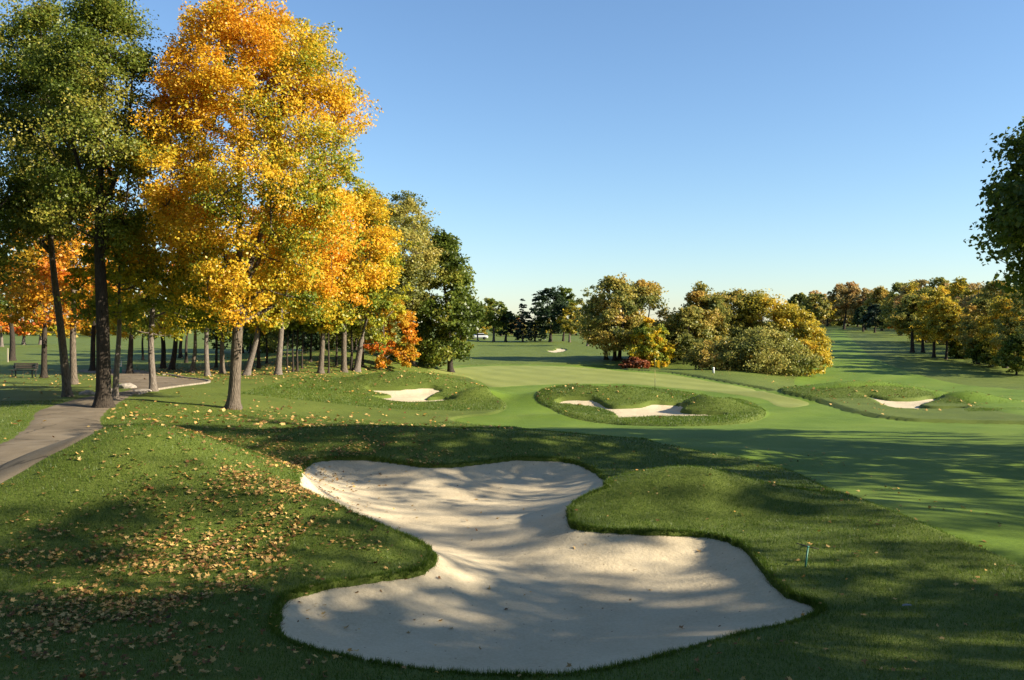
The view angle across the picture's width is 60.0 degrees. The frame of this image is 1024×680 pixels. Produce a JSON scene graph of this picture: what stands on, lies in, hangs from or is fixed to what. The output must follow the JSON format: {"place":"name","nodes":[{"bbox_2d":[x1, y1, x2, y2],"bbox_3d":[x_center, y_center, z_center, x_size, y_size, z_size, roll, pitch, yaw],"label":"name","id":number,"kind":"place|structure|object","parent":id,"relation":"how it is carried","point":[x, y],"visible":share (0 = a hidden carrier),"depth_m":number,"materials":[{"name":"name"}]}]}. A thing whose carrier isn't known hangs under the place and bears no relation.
{"place":"outdoors","nodes":[
{"label":"outdoors","id":0,"kind":"place"},
{"bbox_2d":[0,369,206,483],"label":"path","id":1,"kind":"structure","parent":0,"point":[65,424],"depth_m":26.54,"materials":[{"name":"concrete"}]},
{"bbox_2d":[0,321,1023,679],"bbox_3d":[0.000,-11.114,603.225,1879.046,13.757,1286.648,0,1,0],"label":"ground","id":2,"kind":"structure","parent":0,"point":[888,347],"depth_m":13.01,"materials":[{"name":"green plant"}]},
{"bbox_2d":[0,313,22,346],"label":"maple tree","id":3,"kind":"object","parent":2,"relation":"on","point":[5,328],"visible":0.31,"depth_m":123.56,"materials":[{"name":"orange plant"}]},
{"bbox_2d":[0,275,46,360],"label":"tree","id":4,"kind":"object","parent":2,"relation":"on","point":[12,353],"visible":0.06,"depth_m":79.05,"materials":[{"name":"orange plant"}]},
{"bbox_2d":[5,318,41,344],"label":"maple tree","id":5,"kind":"object","parent":2,"relation":"on","point":[21,332],"visible":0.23,"depth_m":135.61,"materials":[{"name":"orange plant"}]},
{"bbox_2d":[11,363,37,377],"bbox_3d":[-29.925,1.855,54.367,1.500,0.872,0.525,0,1,0],"label":"park bench","id":6,"kind":"object","parent":2,"relation":"on","point":[34,365],"visible":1,"depth_m":54.55,"materials":[{"name":"brown wood"}]},
{"bbox_2d":[0,2,65,301],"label":"oak tree","id":7,"kind":"object","parent":2,"relation":"on","point":[5,258],"visible":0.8,"depth_m":34.50,"materials":[{"name":"green plant"}]},
{"bbox_2d":[22,318,56,344],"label":"maple tree","id":8,"kind":"object","parent":2,"relation":"on","point":[50,329],"visible":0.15,"depth_m":136.35,"materials":[{"name":"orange plant"}]},
{"bbox_2d":[0,169,90,377],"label":"maple tree","id":9,"kind":"object","parent":2,"relation":"on","point":[4,317],"visible":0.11,"depth_m":53.12,"materials":[{"name":"orange plant"}]},
{"bbox_2d":[0,0,126,396],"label":"oak tree","id":10,"kind":"object","parent":2,"relation":"on","point":[35,18],"visible":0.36,"depth_m":36.94,"materials":[{"name":"green plant"}]},
{"bbox_2d":[0,181,148,384],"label":"maple tree","id":11,"kind":"object","parent":2,"relation":"on","point":[27,305],"visible":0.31,"depth_m":46.24,"materials":[{"name":"brown plant"}]},
{"bbox_2d":[0,0,169,407],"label":"oak tree","id":12,"kind":"object","parent":2,"relation":"on","point":[100,17],"visible":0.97,"depth_m":32.62,"materials":[{"name":"green plant"}]},
{"bbox_2d":[50,161,143,370],"bbox_3d":[-29.346,-5.268,62.750,6.602,15.250,6.594,0,1,0],"label":"maple tree","id":13,"kind":"object","parent":2,"relation":"on","point":[92,334],"visible":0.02,"depth_m":62.57,"materials":[{"name":"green plant"}]},
{"bbox_2d":[57,209,180,398],"bbox_3d":[-15.824,-1.405,36.472,4.501,8.011,4.377,0,1,0],"label":"maple tree","id":14,"kind":"object","parent":2,"relation":"on","point":[119,277],"visible":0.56,"depth_m":35.66,"materials":[{"name":"green plant"}]},
{"bbox_2d":[109,261,155,373],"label":"maple tree","id":15,"kind":"object","parent":2,"relation":"on","point":[129,368],"visible":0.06,"depth_m":57.33,"materials":[{"name":"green plant"}]},
{"bbox_2d":[133,264,174,368],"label":"maple tree","id":16,"kind":"object","parent":2,"relation":"on","point":[163,356],"visible":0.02,"depth_m":65.06,"materials":[{"name":"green plant"}]},
{"bbox_2d":[89,184,221,391],"bbox_3d":[-16.651,-2.419,41.743,6.456,9.980,5.725,0,1,0],"label":"maple tree","id":17,"kind":"object","parent":2,"relation":"on","point":[150,321],"visible":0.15,"depth_m":41.61,"materials":[{"name":"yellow plant"}]},
{"bbox_2d":[132,374,210,394],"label":"kerb","id":18,"kind":"structure","parent":2,"relation":"on","point":[143,392],"depth_m":46.76,"materials":[{"name":"concrete"}]},
{"bbox_2d":[157,273,200,369],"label":"maple tree","id":19,"kind":"object","parent":2,"relation":"on","point":[172,365],"visible":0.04,"depth_m":62.24,"materials":[{"name":"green plant"}]},
{"bbox_2d":[166,307,230,372],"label":"maple tree","id":20,"kind":"object","parent":2,"relation":"on","point":[192,367],"visible":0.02,"depth_m":58.97,"materials":[{"name":"brown plant"}]},
{"bbox_2d":[184,249,235,375],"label":"maple tree","id":21,"kind":"object","parent":2,"relation":"on","point":[206,362],"visible":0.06,"depth_m":56.22,"materials":[{"name":"yellow plant"}]},
{"bbox_2d":[214,326,218,367],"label":"maple tree","id":22,"kind":"object","parent":2,"relation":"on","point":[216,354],"visible":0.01,"depth_m":63.55,"materials":[{"name":"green plant"}]},
{"bbox_2d":[215,250,245,372],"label":"maple tree","id":23,"kind":"object","parent":2,"relation":"on","point":[222,366],"depth_m":58.80,"materials":[{"name":"brown plant"}]},
{"bbox_2d":[202,258,274,352],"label":"oak tree","id":24,"kind":"object","parent":2,"relation":"on","point":[213,335],"visible":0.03,"depth_m":98.38,"materials":[{"name":"green plant"}]},
{"bbox_2d":[107,0,383,409],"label":"maple tree","id":25,"kind":"object","parent":2,"relation":"on","point":[202,240],"visible":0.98,"depth_m":33.19,"materials":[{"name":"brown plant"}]},
{"bbox_2d":[214,246,285,352],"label":"oak tree","id":26,"kind":"object","parent":2,"relation":"on","point":[249,341],"visible":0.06,"depth_m":87.73,"materials":[{"name":"green plant"}]},
{"bbox_2d":[244,302,268,368],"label":"young tree","id":27,"kind":"object","parent":2,"relation":"on","point":[250,331],"visible":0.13,"depth_m":62.23,"materials":[{"name":"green plant"}]},
{"bbox_2d":[234,266,294,375],"bbox_3d":[-16.210,-1.568,57.525,4.680,8.159,4.954,0,1,0],"label":"maple tree","id":28,"kind":"object","parent":2,"relation":"on","point":[250,361],"visible":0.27,"depth_m":57.27,"materials":[{"name":"yellow plant"}]},
{"bbox_2d":[261,327,286,363],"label":"young tree","id":29,"kind":"object","parent":2,"relation":"on","point":[276,332],"visible":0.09,"depth_m":66.57,"materials":[{"name":"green plant"}]},
{"bbox_2d":[244,276,310,352],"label":"oak tree","id":30,"kind":"object","parent":2,"relation":"on","point":[270,342],"visible":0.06,"depth_m":83.81,"materials":[{"name":"green plant"}]},
{"bbox_2d":[222,210,333,374],"bbox_3d":[-15.043,-3.240,57.319,6.912,11.301,7.351,0,1,-25],"label":"maple tree","id":31,"kind":"object","parent":2,"relation":"on","point":[278,368],"visible":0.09,"depth_m":57.38,"materials":[{"name":"yellow plant"}]},
{"bbox_2d":[286,308,307,372],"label":"young tree","id":32,"kind":"object","parent":2,"relation":"on","point":[292,325],"visible":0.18,"depth_m":59.36,"materials":[{"name":"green plant"}]},
{"bbox_2d":[285,315,316,371],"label":"young tree","id":33,"kind":"object","parent":2,"relation":"on","point":[303,320],"visible":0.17,"depth_m":59.74,"materials":[{"name":"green plant"}]},
{"bbox_2d":[285,303,318,370],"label":"young tree","id":34,"kind":"object","parent":2,"relation":"on","point":[306,328],"visible":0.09,"depth_m":60.51,"materials":[{"name":"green plant"}]},
{"bbox_2d":[277,329,340,351],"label":"oak tree","id":35,"kind":"object","parent":2,"relation":"on","point":[314,337],"visible":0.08,"depth_m":80.87,"materials":[{"name":"green plant"}]},
{"bbox_2d":[285,329,360,348],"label":"oak tree","id":36,"kind":"object","parent":2,"relation":"on","point":[348,346],"visible":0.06,"depth_m":84.05,"materials":[{"name":"green plant"}]},
{"bbox_2d":[292,264,357,373],"bbox_3d":[-12.871,-1.571,59.745,5.060,7.954,4.798,0,1,0],"label":"maple tree","id":37,"kind":"object","parent":2,"relation":"on","point":[320,369],"visible":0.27,"depth_m":59.66,"materials":[{"name":"yellow plant"}]},
{"bbox_2d":[309,304,354,372],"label":"young tree","id":38,"kind":"object","parent":2,"relation":"on","point":[344,319],"visible":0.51,"depth_m":59.83,"materials":[{"name":"yellow plant"}]},
{"bbox_2d":[294,164,418,372],"bbox_3d":[-11.809,-5.059,62.607,9.684,14.892,10.707,0,1,-29],"label":"maple tree","id":39,"kind":"object","parent":2,"relation":"on","point":[382,242],"visible":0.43,"depth_m":60.80,"materials":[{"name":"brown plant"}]},
{"bbox_2d":[319,315,395,349],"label":"oak tree","id":40,"kind":"object","parent":2,"relation":"on","point":[366,336],"visible":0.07,"depth_m":81.85,"materials":[{"name":"green plant"}]},
{"bbox_2d":[338,292,376,370],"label":"young tree","id":41,"kind":"object","parent":2,"relation":"on","point":[351,354],"visible":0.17,"depth_m":63.58,"materials":[{"name":"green plant"}]},
{"bbox_2d":[340,192,407,353],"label":"poplar tree","id":42,"kind":"object","parent":2,"relation":"on","point":[382,222],"visible":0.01,"depth_m":75.40,"materials":[{"name":"plant"}]},
{"bbox_2d":[336,236,414,371],"bbox_3d":[-10.088,-2.580,63.868,5.863,10.031,5.985,0,1,29],"label":"maple tree","id":43,"kind":"object","parent":2,"relation":"on","point":[380,337],"visible":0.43,"depth_m":63.30,"materials":[{"name":"orange plant"}]},
{"bbox_2d":[358,312,418,348],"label":"oak tree","id":44,"kind":"object","parent":2,"relation":"on","point":[396,330],"visible":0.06,"depth_m":91.03,"materials":[{"name":"green plant"}]},
{"bbox_2d":[363,299,421,368],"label":"maple tree","id":45,"kind":"object","parent":2,"relation":"on","point":[406,327],"visible":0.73,"depth_m":66.48,"materials":[{"name":"brown plant"}]},
{"bbox_2d":[351,190,454,365],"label":"poplar tree","id":46,"kind":"object","parent":2,"relation":"on","point":[409,227],"visible":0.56,"depth_m":70.36,"materials":[{"name":"green plant"}]},
{"bbox_2d":[386,342,419,362],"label":"shrub","id":47,"kind":"object","parent":2,"relation":"on","point":[392,356],"visible":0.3,"depth_m":71.64,"materials":[{"name":"green plant"}]},
{"bbox_2d":[375,389,439,401],"bbox_3d":[-5.550,2.921,48.249,6.700,0.838,5.200,0,1,0],"label":"sand bunker","id":48,"kind":"object","parent":2,"relation":"on","point":[414,395],"visible":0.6,"depth_m":49.65},
{"bbox_2d":[398,228,488,371],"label":"oak tree","id":49,"kind":"object","parent":2,"relation":"on","point":[462,309],"visible":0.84,"depth_m":72.45,"materials":[{"name":"green plant"}]},
{"bbox_2d":[477,297,519,341],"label":"oak tree","id":50,"kind":"object","parent":2,"relation":"on","point":[492,311],"visible":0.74,"depth_m":188.49,"materials":[{"name":"green plant"}]},
{"bbox_2d":[497,311,515,341],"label":"oak tree","id":51,"kind":"object","parent":2,"relation":"on","point":[511,317],"visible":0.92,"depth_m":187.41,"materials":[{"name":"green plant"}]},
{"bbox_2d":[0,348,1014,679],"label":"fallen leaves","id":52,"kind":"object","parent":2,"relation":"on","point":[160,570],"visible":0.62,"depth_m":11.32,"materials":[{"name":"brown plant"}]},
{"bbox_2d":[509,299,534,341],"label":"spruce tree","id":53,"kind":"object","parent":2,"relation":"on","point":[522,326],"visible":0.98,"depth_m":185.56,"materials":[{"name":"green plant"}]},
{"bbox_2d":[525,293,547,340],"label":"spruce tree","id":54,"kind":"object","parent":2,"relation":"on","point":[537,327],"visible":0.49,"depth_m":191.69,"materials":[{"name":"green plant"}]},
{"bbox_2d":[521,287,569,341],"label":"oak tree","id":55,"kind":"object","parent":2,"relation":"on","point":[558,304],"visible":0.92,"depth_m":182.56,"materials":[{"name":"green plant"}]},
{"bbox_2d":[279,460,814,673],"bbox_3d":[-0.330,2.701,14.056,6.918,1.112,13.368,0,1,-12],"label":"sand bunker","id":56,"kind":"object","parent":2,"relation":"on","point":[512,554],"visible":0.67,"depth_m":11.29},
{"bbox_2d":[551,285,579,340],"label":"oak tree","id":57,"kind":"object","parent":2,"relation":"on","point":[569,297],"visible":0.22,"depth_m":189.16,"materials":[{"name":"green plant"}]},
{"bbox_2d":[555,302,580,341],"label":"oak tree","id":58,"kind":"object","parent":2,"relation":"on","point":[564,319],"visible":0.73,"depth_m":178.77,"materials":[{"name":"green plant"}]},
{"bbox_2d":[572,288,605,345],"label":"oak tree","id":59,"kind":"object","parent":2,"relation":"on","point":[579,301],"visible":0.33,"depth_m":149.54,"materials":[{"name":"green plant"}]},
{"bbox_2d":[571,272,656,360],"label":"oak tree","id":60,"kind":"object","parent":2,"relation":"on","point":[620,303],"visible":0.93,"depth_m":95.45,"materials":[{"name":"green plant"}]},
{"bbox_2d":[428,366,808,407],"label":"putting green","id":61,"kind":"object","parent":2,"relation":"on","point":[499,376],"visible":0.94,"depth_m":68.70,"materials":[{"name":"green plant"}]},
{"bbox_2d":[618,356,650,368],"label":"shrub","id":62,"kind":"object","parent":2,"relation":"on","point":[633,362],"visible":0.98,"depth_m":89.35,"materials":[{"name":"brown plant"}]},
{"bbox_2d":[561,401,710,416],"bbox_3d":[5.927,3.162,41.757,6.694,0.666,8.753,0,1,-16],"label":"sand bunker","id":63,"kind":"object","parent":2,"relation":"on","point":[656,410],"visible":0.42,"depth_m":42.58},
{"bbox_2d":[602,278,675,357],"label":"oak tree","id":64,"kind":"object","parent":2,"relation":"on","point":[649,293],"visible":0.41,"depth_m":98.47,"materials":[{"name":"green plant"}]},
{"bbox_2d":[623,316,675,366],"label":"maple tree","id":65,"kind":"object","parent":2,"relation":"on","point":[653,337],"visible":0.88,"depth_m":90.89,"materials":[{"name":"yellow plant"}]},
{"bbox_2d":[665,306,712,359],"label":"oak tree","id":66,"kind":"object","parent":2,"relation":"on","point":[690,314],"visible":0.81,"depth_m":92.28,"materials":[{"name":"green plant"}]},
{"bbox_2d":[663,281,735,359],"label":"oak tree","id":67,"kind":"object","parent":2,"relation":"on","point":[700,298],"visible":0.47,"depth_m":95.97,"materials":[{"name":"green plant"}]},
{"bbox_2d":[681,333,756,370],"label":"shrub","id":68,"kind":"object","parent":2,"relation":"on","point":[705,353],"visible":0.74,"depth_m":78.52,"materials":[{"name":"green plant"}]},
{"bbox_2d":[438,364,1023,564],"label":"fairway","id":69,"kind":"structure","parent":2,"relation":"on","point":[952,468],"depth_m":22.11,"materials":[{"name":"green plant"}]},
{"bbox_2d":[708,287,763,342],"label":"oak tree","id":70,"kind":"object","parent":2,"relation":"on","point":[734,298],"visible":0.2,"depth_m":98.16,"materials":[{"name":"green plant"}]},
{"bbox_2d":[710,323,823,376],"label":"shrub","id":71,"kind":"object","parent":2,"relation":"on","point":[762,344],"visible":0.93,"depth_m":76.80,"materials":[{"name":"green plant"}]},
{"bbox_2d":[727,288,816,353],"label":"maple tree","id":72,"kind":"object","parent":2,"relation":"on","point":[762,303],"visible":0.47,"depth_m":97.69,"materials":[{"name":"yellow plant"}]},
{"bbox_2d":[787,292,807,309],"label":"oak tree","id":73,"kind":"object","parent":2,"relation":"on","point":[796,298],"visible":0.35,"depth_m":298.72,"materials":[{"name":"green plant"}]},
{"bbox_2d":[762,301,833,353],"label":"maple tree","id":74,"kind":"object","parent":2,"relation":"on","point":[806,324],"visible":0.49,"depth_m":94.27,"materials":[{"name":"yellow plant"}]},
{"bbox_2d":[781,339,833,376],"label":"shrub","id":75,"kind":"object","parent":2,"relation":"on","point":[820,350],"visible":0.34,"depth_m":78.83,"materials":[{"name":"plant"}]},
{"bbox_2d":[798,293,832,326],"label":"oak tree","id":76,"kind":"object","parent":2,"relation":"on","point":[822,310],"visible":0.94,"depth_m":272.99,"materials":[{"name":"green plant"}]},
{"bbox_2d":[816,300,837,326],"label":"oak tree","id":77,"kind":"object","parent":2,"relation":"on","point":[833,312],"visible":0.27,"depth_m":297.66,"materials":[{"name":"green plant"}]},
{"bbox_2d":[828,299,855,325],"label":"oak tree","id":78,"kind":"object","parent":2,"relation":"on","point":[834,323],"visible":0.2,"depth_m":309.35,"materials":[{"name":"green plant"}]},
{"bbox_2d":[826,281,863,328],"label":"oak tree","id":79,"kind":"object","parent":2,"relation":"on","point":[848,291],"visible":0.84,"depth_m":253.87,"materials":[{"name":"brown plant"}]},
{"bbox_2d":[852,306,866,331],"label":"oak tree","id":80,"kind":"object","parent":2,"relation":"on","point":[860,312],"visible":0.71,"depth_m":224.21,"materials":[{"name":"green plant"}]},
{"bbox_2d":[847,288,872,329],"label":"oak tree","id":81,"kind":"object","parent":2,"relation":"on","point":[858,300],"visible":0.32,"depth_m":248.86,"materials":[{"name":"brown plant"}]},
{"bbox_2d":[859,303,889,332],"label":"evergreen tree","id":82,"kind":"object","parent":2,"relation":"on","point":[873,312],"visible":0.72,"depth_m":213.92,"materials":[{"name":"green plant"}]},
{"bbox_2d":[862,285,893,330],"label":"oak tree","id":83,"kind":"object","parent":2,"relation":"on","point":[879,294],"visible":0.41,"depth_m":239.25,"materials":[{"name":"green plant"}]},
{"bbox_2d":[875,282,908,335],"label":"oak tree","id":84,"kind":"object","parent":2,"relation":"on","point":[887,308],"visible":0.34,"depth_m":189.48,"materials":[{"name":"green plant"}]},
{"bbox_2d":[872,398,935,408],"bbox_3d":[21.329,3.223,46.489,5.433,0.473,8.097,0,1,6],"label":"sand bunker","id":85,"kind":"object","parent":2,"relation":"on","point":[912,404],"visible":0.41,"depth_m":47.71},
{"bbox_2d":[885,294,929,352],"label":"oak tree","id":86,"kind":"object","parent":2,"relation":"on","point":[903,313],"visible":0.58,"depth_m":109.47,"materials":[{"name":"green plant"}]},
{"bbox_2d":[894,279,921,339],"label":"oak tree","id":87,"kind":"object","parent":2,"relation":"on","point":[912,287],"visible":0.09,"depth_m":149.77,"materials":[{"name":"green plant"}]},
{"bbox_2d":[794,329,1023,415],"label":"fairway","id":88,"kind":"structure","parent":2,"relation":"on","point":[852,360],"depth_m":74.76,"materials":[{"name":"green plant"}]},
{"bbox_2d":[893,279,929,307],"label":"oak tree","id":89,"kind":"object","parent":2,"relation":"on","point":[897,299],"visible":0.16,"depth_m":174.58,"materials":[{"name":"green plant"}]},
{"bbox_2d":[897,293,928,352],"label":"oak tree","id":90,"kind":"object","parent":2,"relation":"on","point":[922,340],"visible":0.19,"depth_m":110.19,"materials":[{"name":"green plant"}]},
{"bbox_2d":[898,286,935,342],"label":"oak tree","id":91,"kind":"object","parent":2,"relation":"on","point":[921,292],"visible":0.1,"depth_m":145.36,"materials":[{"name":"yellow plant"}]},
{"bbox_2d":[907,285,958,357],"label":"oak tree","id":92,"kind":"object","parent":2,"relation":"on","point":[926,308],"visible":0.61,"depth_m":100.12,"materials":[{"name":"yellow plant"}]},
{"bbox_2d":[924,277,951,288],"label":"oak tree","id":93,"kind":"object","parent":2,"relation":"on","point":[936,280],"visible":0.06,"depth_m":149.15,"materials":[{"name":"green plant"}]},
{"bbox_2d":[921,298,973,359],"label":"oak tree","id":94,"kind":"object","parent":2,"relation":"on","point":[942,328],"visible":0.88,"depth_m":97.22,"materials":[{"name":"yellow plant"}]},
{"bbox_2d":[945,337,967,358],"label":"oak tree","id":95,"kind":"object","parent":2,"relation":"on","point":[953,347],"visible":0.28,"depth_m":99.80,"materials":[{"name":"green plant"}]},
{"bbox_2d":[938,276,975,303],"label":"oak tree","id":96,"kind":"object","parent":2,"relation":"on","point":[958,286],"visible":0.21,"depth_m":128.96,"materials":[{"name":"yellow plant"}]},
{"bbox_2d":[952,281,984,334],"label":"oak tree","id":97,"kind":"object","parent":2,"relation":"on","point":[963,303],"visible":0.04,"depth_m":117.75,"materials":[{"name":"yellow plant"}]},
{"bbox_2d":[954,297,997,364],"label":"oak tree","id":98,"kind":"object","parent":2,"relation":"on","point":[965,338],"visible":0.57,"depth_m":91.56,"materials":[{"name":"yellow plant"}]},
{"bbox_2d":[963,335,1022,365],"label":"oak tree","id":99,"kind":"object","parent":2,"relation":"on","point":[973,352],"visible":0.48,"depth_m":89.64,"materials":[{"name":"green plant"}]},
{"bbox_2d":[971,279,1014,334],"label":"oak tree","id":100,"kind":"object","parent":2,"relation":"on","point":[990,292],"visible":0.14,"depth_m":107.39,"materials":[{"name":"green plant"}]},
{"bbox_2d":[963,116,1023,315],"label":"linden tree","id":101,"kind":"object","parent":2,"relation":"on","point":[1005,223],"visible":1,"depth_m":24.59,"materials":[{"name":"green plant"}]},
{"bbox_2d":[973,295,1023,367],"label":"oak tree","id":102,"kind":"object","parent":2,"relation":"on","point":[1000,309],"visible":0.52,"depth_m":87.87,"materials":[{"name":"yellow plant"}]},
{"bbox_2d":[989,283,1023,356],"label":"oak tree","id":103,"kind":"object","parent":2,"relation":"on","point":[1002,336],"visible":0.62,"depth_m":84.96,"materials":[{"name":"green plant"}]},
{"bbox_2d":[992,333,1023,374],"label":"oak tree","id":104,"kind":"object","parent":2,"relation":"on","point":[1015,363],"visible":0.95,"depth_m":81.35,"materials":[{"name":"green plant"}]},
{"bbox_2d":[1010,298,1023,348],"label":"oak tree","id":105,"kind":"object","parent":2,"relation":"on","point":[1019,329],"visible":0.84,"depth_m":80.03,"materials":[{"name":"green plant"}]},
{"bbox_2d":[0,0,1023,322],"label":"sky","id":106,"kind":"structure","parent":0,"point":[787,148],"materials":[{"name":"blue"}]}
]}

